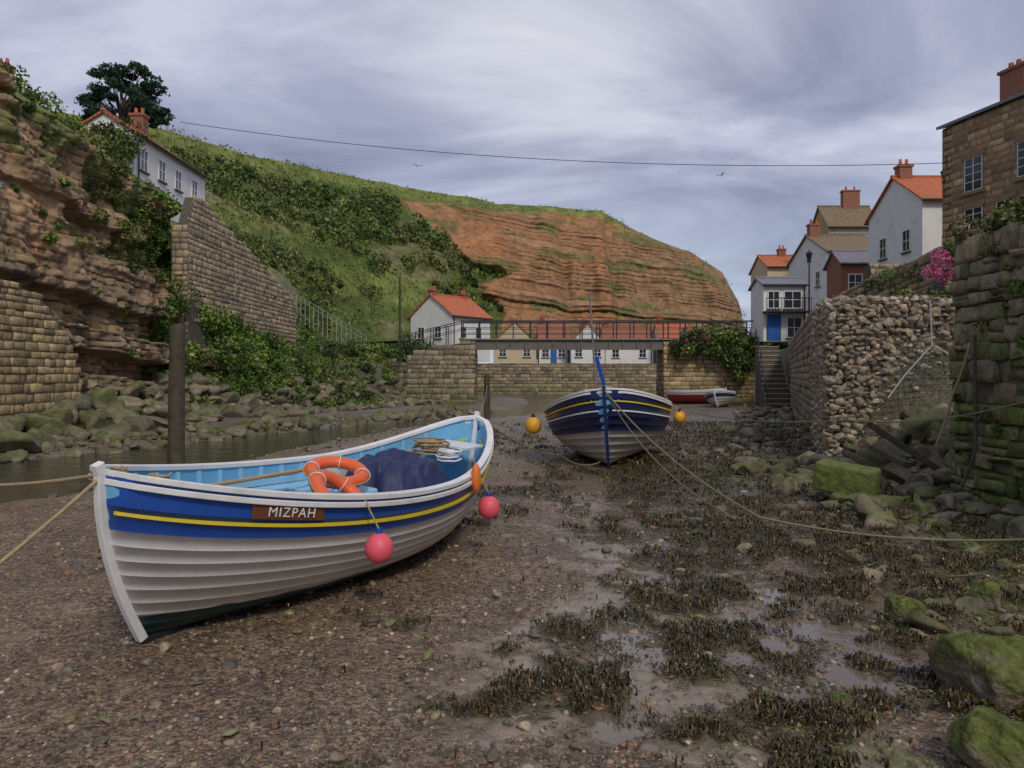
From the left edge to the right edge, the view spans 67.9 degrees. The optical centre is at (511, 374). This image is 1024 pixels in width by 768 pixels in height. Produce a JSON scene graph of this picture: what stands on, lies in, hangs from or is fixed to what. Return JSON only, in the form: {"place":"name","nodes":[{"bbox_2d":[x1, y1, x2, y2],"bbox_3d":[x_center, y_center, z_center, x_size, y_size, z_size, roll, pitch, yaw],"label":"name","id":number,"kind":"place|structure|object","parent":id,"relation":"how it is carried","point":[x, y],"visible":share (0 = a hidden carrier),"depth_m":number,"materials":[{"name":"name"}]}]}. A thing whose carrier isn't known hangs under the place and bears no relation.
{"place":"outdoors","nodes":[
{"label":"outdoors","id":0,"kind":"place"},
{"bbox_2d":[0,396,560,502],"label":"stream water","id":1,"kind":"structure","parent":0,"point":[232,449],"depth_m":20.11,"materials":[{"name":"grey liquid"}]},
{"bbox_2d":[53,112,745,358],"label":"hill","id":2,"kind":"structure","parent":0,"point":[519,291],"depth_m":130.23,"materials":[{"name":"plant"}]},
{"bbox_2d":[170,146,512,339],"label":"hillside scrub","id":3,"kind":"object","parent":2,"relation":"on","point":[314,192],"visible":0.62,"depth_m":94.01,"materials":[{"name":"green plant"}]},
{"bbox_2d":[50,106,749,344],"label":"hillside grass","id":4,"kind":"structure","parent":2,"relation":"on","point":[210,187],"depth_m":87.90,"materials":[{"name":"green plant"}]},
{"bbox_2d":[0,298,1023,767],"bbox_3d":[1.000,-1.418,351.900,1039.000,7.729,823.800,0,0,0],"label":"ground","id":5,"kind":"structure","parent":0,"point":[936,380],"depth_m":5.91,"materials":[{"name":"soil"}]},
{"bbox_2d":[0,286,78,415],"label":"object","id":6,"kind":"object","parent":5,"relation":"on","point":[22,332],"visible":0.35,"depth_m":23.14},
{"bbox_2d":[0,279,81,416],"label":"masonry arch wall","id":7,"kind":"structure","parent":5,"relation":"on","point":[23,358],"depth_m":23.26,"materials":[{"name":"stone"}]},
{"bbox_2d":[0,368,265,452],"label":"bank boulders","id":8,"kind":"object","parent":5,"relation":"on","point":[126,410],"visible":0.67,"depth_m":26.60,"materials":[{"name":"stone"}]},
{"bbox_2d":[0,67,336,391],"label":"rock cliff","id":9,"kind":"structure","parent":5,"relation":"on","point":[64,275],"depth_m":28.88,"materials":[{"name":"stone"}]},
{"bbox_2d":[0,59,171,356],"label":"clifftop bushes","id":10,"kind":"object","parent":9,"relation":"on","point":[113,145],"visible":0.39,"depth_m":32.96,"materials":[{"name":"green plant"}]},
{"bbox_2d":[73,60,175,128],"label":"hawthorn tree","id":11,"kind":"object","parent":9,"relation":"on","point":[142,94],"visible":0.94,"depth_m":51.40,"materials":[{"name":"green plant"}]},
{"bbox_2d":[81,108,210,223],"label":"terraced cottage","id":12,"kind":"structure","parent":9,"relation":"on","point":[161,167],"depth_m":41.30,"materials":[{"name":"paint"}]},
{"bbox_2d":[141,149,196,195],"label":"window glass","id":13,"kind":"structure","parent":12,"relation":"in","point":[162,165],"depth_m":41.07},
{"bbox_2d":[140,147,197,196],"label":"window frames","id":14,"kind":"structure","parent":12,"relation":"in","point":[159,160],"depth_m":41.35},
{"bbox_2d":[171,226,187,339],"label":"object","id":15,"kind":"object","parent":9,"relation":"attached to","point":[186,333],"visible":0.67,"depth_m":36.38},
{"bbox_2d":[171,225,188,332],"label":"stone blocks","id":16,"kind":"structure","parent":9,"relation":"on","point":[176,240],"depth_m":36.36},
{"bbox_2d":[130,188,321,399],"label":"ivy bank","id":17,"kind":"structure","parent":9,"relation":"on","point":[250,346],"depth_m":38.55,"materials":[{"name":"green plant"}]},
{"bbox_2d":[187,195,295,346],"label":"retaining wall","id":18,"kind":"structure","parent":9,"relation":"on","point":[227,239],"depth_m":41.66,"materials":[{"name":"stone"}]},
{"bbox_2d":[167,323,184,463],"bbox_3d":[-6.712,0.643,15.201,0.343,3.340,0.327,0,0,0],"label":"mooring post","id":19,"kind":"object","parent":5,"relation":"on","point":[176,421],"visible":0.79,"depth_m":15.08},
{"bbox_2d":[178,197,295,371],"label":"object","id":20,"kind":"object","parent":5,"relation":"on","point":[197,332],"visible":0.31,"depth_m":38.71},
{"bbox_2d":[45,424,429,497],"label":"stream stones","id":21,"kind":"object","parent":5,"relation":"on","point":[53,495],"visible":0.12,"depth_m":20.19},
{"bbox_2d":[0,404,496,463],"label":"bank rocks","id":22,"kind":"object","parent":5,"relation":"on","point":[204,430],"visible":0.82,"depth_m":26.66,"materials":[{"name":"stone"}]},
{"bbox_2d":[88,411,493,643],"bbox_3d":[-1.706,1.267,7.727,2.100,1.571,5.582,6,2,25],"label":"rowing boat","id":23,"kind":"object","parent":5,"relation":"on","point":[182,546],"visible":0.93,"depth_m":6.00,"materials":[{"name":"white paint"}]},
{"bbox_2d":[0,474,92,486],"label":"mooring rope","id":24,"kind":"object","parent":23,"relation":"attached to","point":[47,481],"visible":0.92,"depth_m":5.63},
{"bbox_2d":[0,479,97,565],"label":"mooring rope","id":25,"kind":"object","parent":23,"relation":"attached to","point":[47,523],"visible":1,"depth_m":4.90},
{"bbox_2d":[308,470,361,492],"bbox_3d":[-1.550,1.087,6.853,0.668,0.162,0.668,42,8,19],"label":"lifebuoy","id":26,"kind":"object","parent":23,"relation":"on","point":[318,480],"visible":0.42,"depth_m":6.92,"materials":[{"name":"plastic"}]},
{"bbox_2d":[302,455,370,490],"bbox_3d":[-1.738,0.966,7.552,0.668,0.162,0.668,18,16,24],"label":"lifebuoy","id":27,"kind":"object","parent":23,"relation":"in","point":[361,476],"visible":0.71,"depth_m":7.60,"materials":[{"name":"plastic"}]},
{"bbox_2d":[364,500,392,563],"bbox_3d":[-1.112,1.312,6.360,0.239,0.534,0.239,0,0,-23],"label":"round buoy","id":28,"kind":"object","parent":23,"relation":"hanging from","point":[379,546],"visible":1,"depth_m":6.28,"materials":[{"name":"pink plastic"}]},
{"bbox_2d":[471,457,480,492],"bbox_3d":[-0.388,1.076,8.178,0.110,0.383,0.110,0,0,0],"label":"fender","id":29,"kind":"object","parent":23,"relation":"hanging from","point":[476,476],"visible":1,"depth_m":8.14,"materials":[{"name":"orange plastic"}]},
{"bbox_2d":[478,478,499,518],"bbox_3d":[-0.261,1.331,8.366,0.253,0.514,0.240,0,0,0],"label":"round buoy","id":30,"kind":"object","parent":23,"relation":"hanging from","point":[488,506],"visible":0.94,"depth_m":8.29,"materials":[{"name":"pink plastic"}]},
{"bbox_2d":[185,353,405,404],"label":"bank grass","id":31,"kind":"structure","parent":5,"relation":"on","point":[314,360],"depth_m":48.26,"materials":[{"name":"green plant"}]},
{"bbox_2d":[288,289,366,350],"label":"path fence","id":32,"kind":"object","parent":5,"relation":"on","point":[322,320],"visible":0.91,"depth_m":64.21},
{"bbox_2d":[207,375,460,417],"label":"bank rocks","id":33,"kind":"object","parent":5,"relation":"on","point":[282,409],"visible":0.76,"depth_m":44.12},
{"bbox_2d":[387,358,406,385],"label":"quay wall","id":34,"kind":"structure","parent":5,"relation":"on","point":[401,369],"depth_m":54.59,"materials":[{"name":"stone"}]},
{"bbox_2d":[407,341,477,402],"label":"bridge abutment","id":35,"kind":"object","parent":5,"relation":"on","point":[439,372],"visible":0.91,"depth_m":54.17,"materials":[{"name":"stone"}]},
{"bbox_2d":[407,286,493,361],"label":"white cottage","id":36,"kind":"structure","parent":5,"relation":"on","point":[434,308],"depth_m":65.59,"materials":[{"name":"paint"}]},
{"bbox_2d":[484,374,489,418],"bbox_3d":[-1.144,1.143,34.997,0.300,2.385,0.309,0,0,0],"label":"mooring post","id":37,"kind":"object","parent":5,"relation":"on","point":[487,399],"visible":0.84,"depth_m":34.89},
{"bbox_2d":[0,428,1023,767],"bbox_3d":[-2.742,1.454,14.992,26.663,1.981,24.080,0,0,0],"label":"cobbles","id":38,"kind":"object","parent":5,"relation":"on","point":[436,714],"visible":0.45,"depth_m":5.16,"materials":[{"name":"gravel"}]},
{"bbox_2d":[493,318,536,362],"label":"riverside cottage","id":39,"kind":"structure","parent":5,"relation":"on","point":[514,356],"depth_m":81.50,"materials":[{"name":"paint"}]},
{"bbox_2d":[277,323,787,408],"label":"riverside shrubs","id":40,"kind":"object","parent":5,"relation":"on","point":[725,344],"visible":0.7,"depth_m":53.06,"materials":[{"name":"green plant"}]},
{"bbox_2d":[536,314,569,362],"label":"riverside cottage","id":41,"kind":"structure","parent":5,"relation":"on","point":[552,356],"depth_m":84.00,"materials":[{"name":"paint"}]},
{"bbox_2d":[477,363,655,394],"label":"quay wall","id":42,"kind":"structure","parent":5,"relation":"on","point":[564,371],"depth_m":77.97,"materials":[{"name":"stone"}]},
{"bbox_2d":[478,364,655,394],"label":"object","id":43,"kind":"object","parent":5,"relation":"on","point":[562,377],"visible":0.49,"depth_m":78.00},
{"bbox_2d":[568,317,604,362],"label":"riverside cottage","id":44,"kind":"structure","parent":5,"relation":"on","point":[580,356],"depth_m":82.00,"materials":[{"name":"paint"}]},
{"bbox_2d":[543,293,672,467],"bbox_3d":[2.338,0.077,18.879,3.130,3.911,6.732,-3,0,8],"label":"fishing coble","id":45,"kind":"object","parent":5,"relation":"on","point":[590,423],"visible":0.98,"depth_m":16.15,"materials":[{"name":"white paint"}]},
{"bbox_2d":[525,408,544,433],"bbox_3d":[0.516,1.075,17.788,0.376,0.632,0.432,0,0,-45],"label":"round buoy","id":46,"kind":"object","parent":45,"relation":"hanging from","point":[533,424],"visible":1,"depth_m":17.68,"materials":[{"name":"yellow plastic"}]},
{"bbox_2d":[604,391,980,577],"bbox_3d":[2.924,1.252,11.372,0.590,1.918,8.721,0,0,-17],"label":"mooring rope","id":47,"kind":"object","parent":45,"relation":"attached to","point":[957,576],"visible":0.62,"depth_m":11.68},
{"bbox_2d":[604,390,1023,541],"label":"mooring rope","id":48,"kind":"object","parent":45,"relation":"attached to","point":[832,530],"visible":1,"depth_m":9.25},
{"bbox_2d":[600,319,653,362],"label":"riverside cottage","id":49,"kind":"structure","parent":5,"relation":"on","point":[628,356],"depth_m":85.00,"materials":[{"name":"paint"}]},
{"bbox_2d":[241,418,1023,767],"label":"seaweed","id":50,"kind":"object","parent":5,"relation":"on","point":[795,752],"visible":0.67,"depth_m":6.35,"materials":[{"name":"plant"}]},
{"bbox_2d":[652,314,691,362],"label":"riverside cottage","id":51,"kind":"structure","parent":5,"relation":"on","point":[665,332],"depth_m":85.02,"materials":[{"name":"paint"}]},
{"bbox_2d":[666,388,726,403],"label":"dinghy","id":52,"kind":"object","parent":5,"relation":"on","point":[686,396],"visible":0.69,"depth_m":52.73,"materials":[{"name":"red paint"}]},
{"bbox_2d":[656,341,754,403],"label":"bridge abutment","id":53,"kind":"object","parent":5,"relation":"on","point":[697,371],"visible":0.57,"depth_m":54.18,"materials":[{"name":"stone"}]},
{"bbox_2d":[397,320,752,363],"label":"footbridge","id":54,"kind":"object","parent":53,"relation":"on","point":[579,343],"visible":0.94,"depth_m":54.30,"materials":[{"name":"metal"}]},
{"bbox_2d":[705,389,735,407],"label":"dinghy","id":55,"kind":"object","parent":5,"relation":"on","point":[720,398],"visible":1,"depth_m":46.40,"materials":[{"name":"white paint"}]},
{"bbox_2d":[578,510,932,743],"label":"puddles","id":56,"kind":"object","parent":5,"relation":"on","point":[831,633],"visible":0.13,"depth_m":5.51,"materials":[{"name":"grey liquid"}]},
{"bbox_2d":[712,403,812,456],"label":"shore rocks","id":57,"kind":"object","parent":5,"relation":"on","point":[763,412],"visible":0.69,"depth_m":25.37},
{"bbox_2d":[751,258,788,282],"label":"walls","id":58,"kind":"structure","parent":5,"relation":"on","point":[760,268],"depth_m":72.55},
{"bbox_2d":[749,256,791,274],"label":"roof","id":59,"kind":"structure","parent":58,"relation":"on","point":[774,261],"depth_m":73.45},
{"bbox_2d":[755,328,790,407],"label":"stone steps","id":60,"kind":"structure","parent":5,"relation":"on","point":[771,389],"depth_m":48.02,"materials":[{"name":"stone"}]},
{"bbox_2d":[751,281,805,342],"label":"walls","id":61,"kind":"structure","parent":5,"relation":"on","point":[759,293],"depth_m":52.00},
{"bbox_2d":[768,314,780,340],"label":"door","id":62,"kind":"structure","parent":61,"relation":"attached to","point":[774,327],"depth_m":51.95,"materials":[{"name":"blue paint"}]},
{"bbox_2d":[748,278,807,289],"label":"roof","id":63,"kind":"structure","parent":61,"relation":"on","point":[761,281],"depth_m":52.60,"materials":[{"name":"tile"}]},
{"bbox_2d":[768,291,801,337],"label":"window frames","id":64,"kind":"structure","parent":61,"relation":"attached to","point":[794,327],"depth_m":51.95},
{"bbox_2d":[769,292,800,336],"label":"window glass","id":65,"kind":"object","parent":61,"relation":"in","point":[788,295],"visible":0.76,"depth_m":51.99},
{"bbox_2d":[762,298,811,340],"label":"balcony","id":66,"kind":"structure","parent":61,"relation":"attached to","point":[784,311],"depth_m":51.02,"materials":[{"name":"metal"}]},
{"bbox_2d":[788,300,821,432],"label":"quay wall","id":67,"kind":"structure","parent":5,"relation":"on","point":[799,405],"depth_m":31.57,"materials":[{"name":"stone"}]},
{"bbox_2d":[789,238,829,316],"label":"walls","id":68,"kind":"structure","parent":5,"relation":"on","point":[798,265],"depth_m":57.16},
{"bbox_2d":[786,236,868,266],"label":"roof","id":69,"kind":"structure","parent":68,"relation":"on","point":[827,243],"depth_m":56.53,"materials":[{"name":"brown tile"}]},
{"bbox_2d":[828,690,852,704],"bbox_3d":[2.024,2.010,4.696,0.115,0.104,0.157,0,0,-34],"label":"mossy boulder","id":70,"kind":"object","parent":5,"relation":"on","point":[833,695],"visible":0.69,"depth_m":4.67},
{"bbox_2d":[814,210,868,233],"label":"walls","id":71,"kind":"structure","parent":5,"relation":"on","point":[824,229],"depth_m":67.00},
{"bbox_2d":[812,207,870,226],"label":"roof","id":72,"kind":"structure","parent":71,"relation":"on","point":[836,216],"depth_m":67.95,"materials":[{"name":"brown tile"}]},
{"bbox_2d":[840,190,860,208],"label":"chimney","id":73,"kind":"object","parent":72,"relation":"on","point":[849,199],"visible":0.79,"depth_m":68.70,"materials":[{"name":"red brick"}]},
{"bbox_2d":[827,255,868,298],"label":"walls","id":74,"kind":"structure","parent":5,"relation":"on","point":[837,278],"depth_m":48.88,"materials":[{"name":"red brick"}]},
{"bbox_2d":[823,251,868,269],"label":"roof","id":75,"kind":"structure","parent":74,"relation":"on","point":[851,256],"depth_m":49.05,"materials":[{"name":"tile"}]},
{"bbox_2d":[708,499,1023,652],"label":"rock pile","id":76,"kind":"object","parent":5,"relation":"on","point":[972,605],"visible":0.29,"depth_m":7.03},
{"bbox_2d":[861,568,884,582],"bbox_3d":[3.490,1.943,7.341,0.221,0.157,0.173,0,0,38],"label":"boulder","id":77,"kind":"object","parent":5,"relation":"on","point":[879,574],"visible":0.72,"depth_m":7.29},
{"bbox_2d":[729,451,1023,532],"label":"rock pile","id":78,"kind":"object","parent":5,"relation":"on","point":[868,509],"visible":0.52,"depth_m":11.13,"materials":[{"name":"stone"}]},
{"bbox_2d":[812,458,880,495],"bbox_3d":[5.150,1.600,11.700,0.880,0.440,0.480,8,8,35],"label":"mossy boulder","id":79,"kind":"object","parent":78,"relation":"on","point":[832,476],"visible":0.85,"depth_m":11.53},
{"bbox_2d":[807,402,954,492],"bbox_3d":[8.335,1.274,14.727,4.272,2.074,4.611,0,0,0],"label":"rock pile","id":80,"kind":"object","parent":5,"relation":"on","point":[919,432],"visible":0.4,"depth_m":15.00,"materials":[{"name":"stone"}]},
{"bbox_2d":[840,448,905,484],"bbox_3d":[5.900,1.500,12.400,1.400,0.100,0.120,25,2,-21],"label":"broken timber","id":81,"kind":"object","parent":80,"relation":"on","point":[865,462],"visible":0.86,"depth_m":12.29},
{"bbox_2d":[869,445,911,468],"bbox_3d":[6.400,1.380,12.900,0.120,0.100,1.400,11,6,3],"label":"broken timber","id":82,"kind":"object","parent":80,"relation":"on","point":[897,460],"visible":1,"depth_m":12.74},
{"bbox_2d":[809,296,954,456],"bbox_3d":[8.222,0.155,18.309,3.316,3.990,4.895,0,0,-30],"label":"rubble","id":83,"kind":"object","parent":5,"relation":"on","point":[824,381],"visible":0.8,"depth_m":17.05,"materials":[{"name":"stone"}]},
{"bbox_2d":[831,294,954,450],"bbox_3d":[8.926,0.100,16.930,3.653,3.800,0.006,0,0,0],"label":"wire mesh","id":84,"kind":"object","parent":5,"relation":"on","point":[893,349],"visible":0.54,"depth_m":16.93,"materials":[{"name":"metal"}]},
{"bbox_2d":[887,300,932,398],"bbox_3d":[8.664,-0.571,16.506,1.145,2.159,0.130,0,0,-16],"label":"drain pipe","id":85,"kind":"object","parent":84,"relation":"attached to","point":[907,372],"visible":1,"depth_m":16.56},
{"bbox_2d":[836,300,954,447],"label":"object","id":86,"kind":"object","parent":5,"relation":"on","point":[843,311],"visible":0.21,"depth_m":17.12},
{"bbox_2d":[866,422,940,470],"bbox_3d":[6.900,1.260,13.400,1.400,0.100,0.120,39,7,25],"label":"broken timber","id":87,"kind":"object","parent":5,"relation":"on","point":[904,446],"visible":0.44,"depth_m":13.35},
{"bbox_2d":[883,595,925,624],"bbox_3d":[3.194,1.921,6.191,0.267,0.236,0.333,0,0,-14],"label":"mossy boulder","id":88,"kind":"object","parent":5,"relation":"on","point":[899,608],"visible":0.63,"depth_m":6.12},
{"bbox_2d":[869,180,941,264],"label":"walls","id":89,"kind":"structure","parent":5,"relation":"on","point":[898,210],"depth_m":42.04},
{"bbox_2d":[865,177,941,223],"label":"roof","id":90,"kind":"structure","parent":89,"relation":"on","point":[924,187],"depth_m":41.92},
{"bbox_2d":[893,164,913,178],"bbox_3d":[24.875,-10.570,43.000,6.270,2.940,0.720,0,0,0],"label":"chimney","id":91,"kind":"object","parent":90,"relation":"on","point":[903,171],"visible":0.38,"depth_m":42.70,"materials":[{"name":"red brick"}]},
{"bbox_2d":[839,229,975,296],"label":"terrace wall","id":92,"kind":"structure","parent":5,"relation":"on","point":[920,263],"depth_m":24.99,"materials":[{"name":"stone"}]},
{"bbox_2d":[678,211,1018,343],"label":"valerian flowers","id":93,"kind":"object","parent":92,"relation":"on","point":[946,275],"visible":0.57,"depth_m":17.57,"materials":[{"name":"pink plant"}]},
{"bbox_2d":[895,484,1023,537],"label":"rock pile","id":94,"kind":"object","parent":5,"relation":"on","point":[1008,525],"visible":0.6,"depth_m":10.40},
{"bbox_2d":[955,231,989,489],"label":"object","id":95,"kind":"object","parent":5,"relation":"on","point":[958,242],"visible":0.07,"depth_m":12.12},
{"bbox_2d":[928,633,1023,714],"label":"mossy boulder","id":96,"kind":"object","parent":5,"relation":"on","point":[988,668],"visible":0.8,"depth_m":4.56,"materials":[{"name":"stone"}]},
{"bbox_2d":[942,98,1023,245],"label":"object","id":97,"kind":"object","parent":5,"relation":"on","point":[993,113],"visible":0.26,"depth_m":30.20,"materials":[{"name":"stone"}]},
{"bbox_2d":[942,96,1023,242],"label":"stone blocks","id":98,"kind":"structure","parent":97,"relation":"attached to","point":[993,121],"depth_m":30.32,"materials":[{"name":"stone"}]},
{"bbox_2d":[961,134,1023,210],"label":"lintels and sills","id":99,"kind":"object","parent":98,"relation":"attached to","point":[1019,138],"visible":0.7,"depth_m":30.49,"materials":[{"name":"stone"}]},
{"bbox_2d":[964,140,1023,230],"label":"window frames","id":100,"kind":"structure","parent":98,"relation":"attached to","point":[981,163],"depth_m":30.47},
{"bbox_2d":[965,141,1023,229],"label":"window glass","id":101,"kind":"object","parent":98,"relation":"in","point":[969,178],"visible":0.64,"depth_m":30.74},
{"bbox_2d":[945,706,1023,767],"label":"mossy boulder","id":102,"kind":"object","parent":5,"relation":"on","point":[981,737],"visible":1,"depth_m":3.75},
{"bbox_2d":[967,580,1001,610],"bbox_3d":[4.138,1.930,6.614,0.268,0.299,0.278,0,0,42],"label":"mossy boulder","id":103,"kind":"object","parent":5,"relation":"on","point":[988,592],"visible":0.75,"depth_m":6.53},
{"bbox_2d":[948,208,1023,506],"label":"harbour wall","id":104,"kind":"structure","parent":5,"relation":"on","point":[1002,332],"depth_m":11.29,"materials":[{"name":"stone"}]},
{"bbox_2d":[690,401,1023,422],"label":"mooring rope","id":105,"kind":"object","parent":104,"relation":"attached to","point":[874,421],"visible":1,"depth_m":12.14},
{"bbox_2d":[848,194,1023,491],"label":"wall plants","id":106,"kind":"object","parent":104,"relation":"attached to","point":[1002,212],"depth_m":11.56,"materials":[{"name":"green plant"}]},
{"bbox_2d":[935,342,971,444],"bbox_3d":[6.890,0.300,11.830,0.138,1.613,0.536,0,0,-37],"label":"hanging rope","id":107,"kind":"object","parent":104,"relation":"hanging from","point":[953,391],"visible":0.98,"depth_m":11.87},
{"bbox_2d":[958,335,977,490],"bbox_3d":[6.832,0.555,11.311,0.544,2.316,0.147,0,0,-37],"label":"hanging rope","id":108,"kind":"object","parent":104,"relation":"hanging from","point":[968,470],"visible":1,"depth_m":11.36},
{"bbox_2d":[974,223,1023,505],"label":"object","id":109,"kind":"object","parent":5,"relation":"on","point":[985,391],"visible":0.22,"depth_m":11.35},
{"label":"stone blocks","id":110,"kind":"object","parent":5,"relation":"on","visible":0},
{"bbox_2d":[936,91,1023,129],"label":"roof","id":111,"kind":"structure","parent":110,"relation":"on","point":[985,109],"depth_m":30.42,"materials":[{"name":"stone"}]},
{"bbox_2d":[997,59,1023,100],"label":"chimney","id":112,"kind":"object","parent":111,"relation":"on","point":[1012,79],"visible":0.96,"depth_m":29.80,"materials":[{"name":"red brick"}]},
{"bbox_2d":[0,0,1023,363],"label":"sky","id":113,"kind":"structure","parent":0,"point":[708,84],"materials":[{"name":"grey"}]},
{"bbox_2d":[181,122,939,165],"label":"overhead cable","id":114,"kind":"object","parent":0,"point":[584,161],"visible":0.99,"depth_m":42.52,"materials":[{"name":"metal"}]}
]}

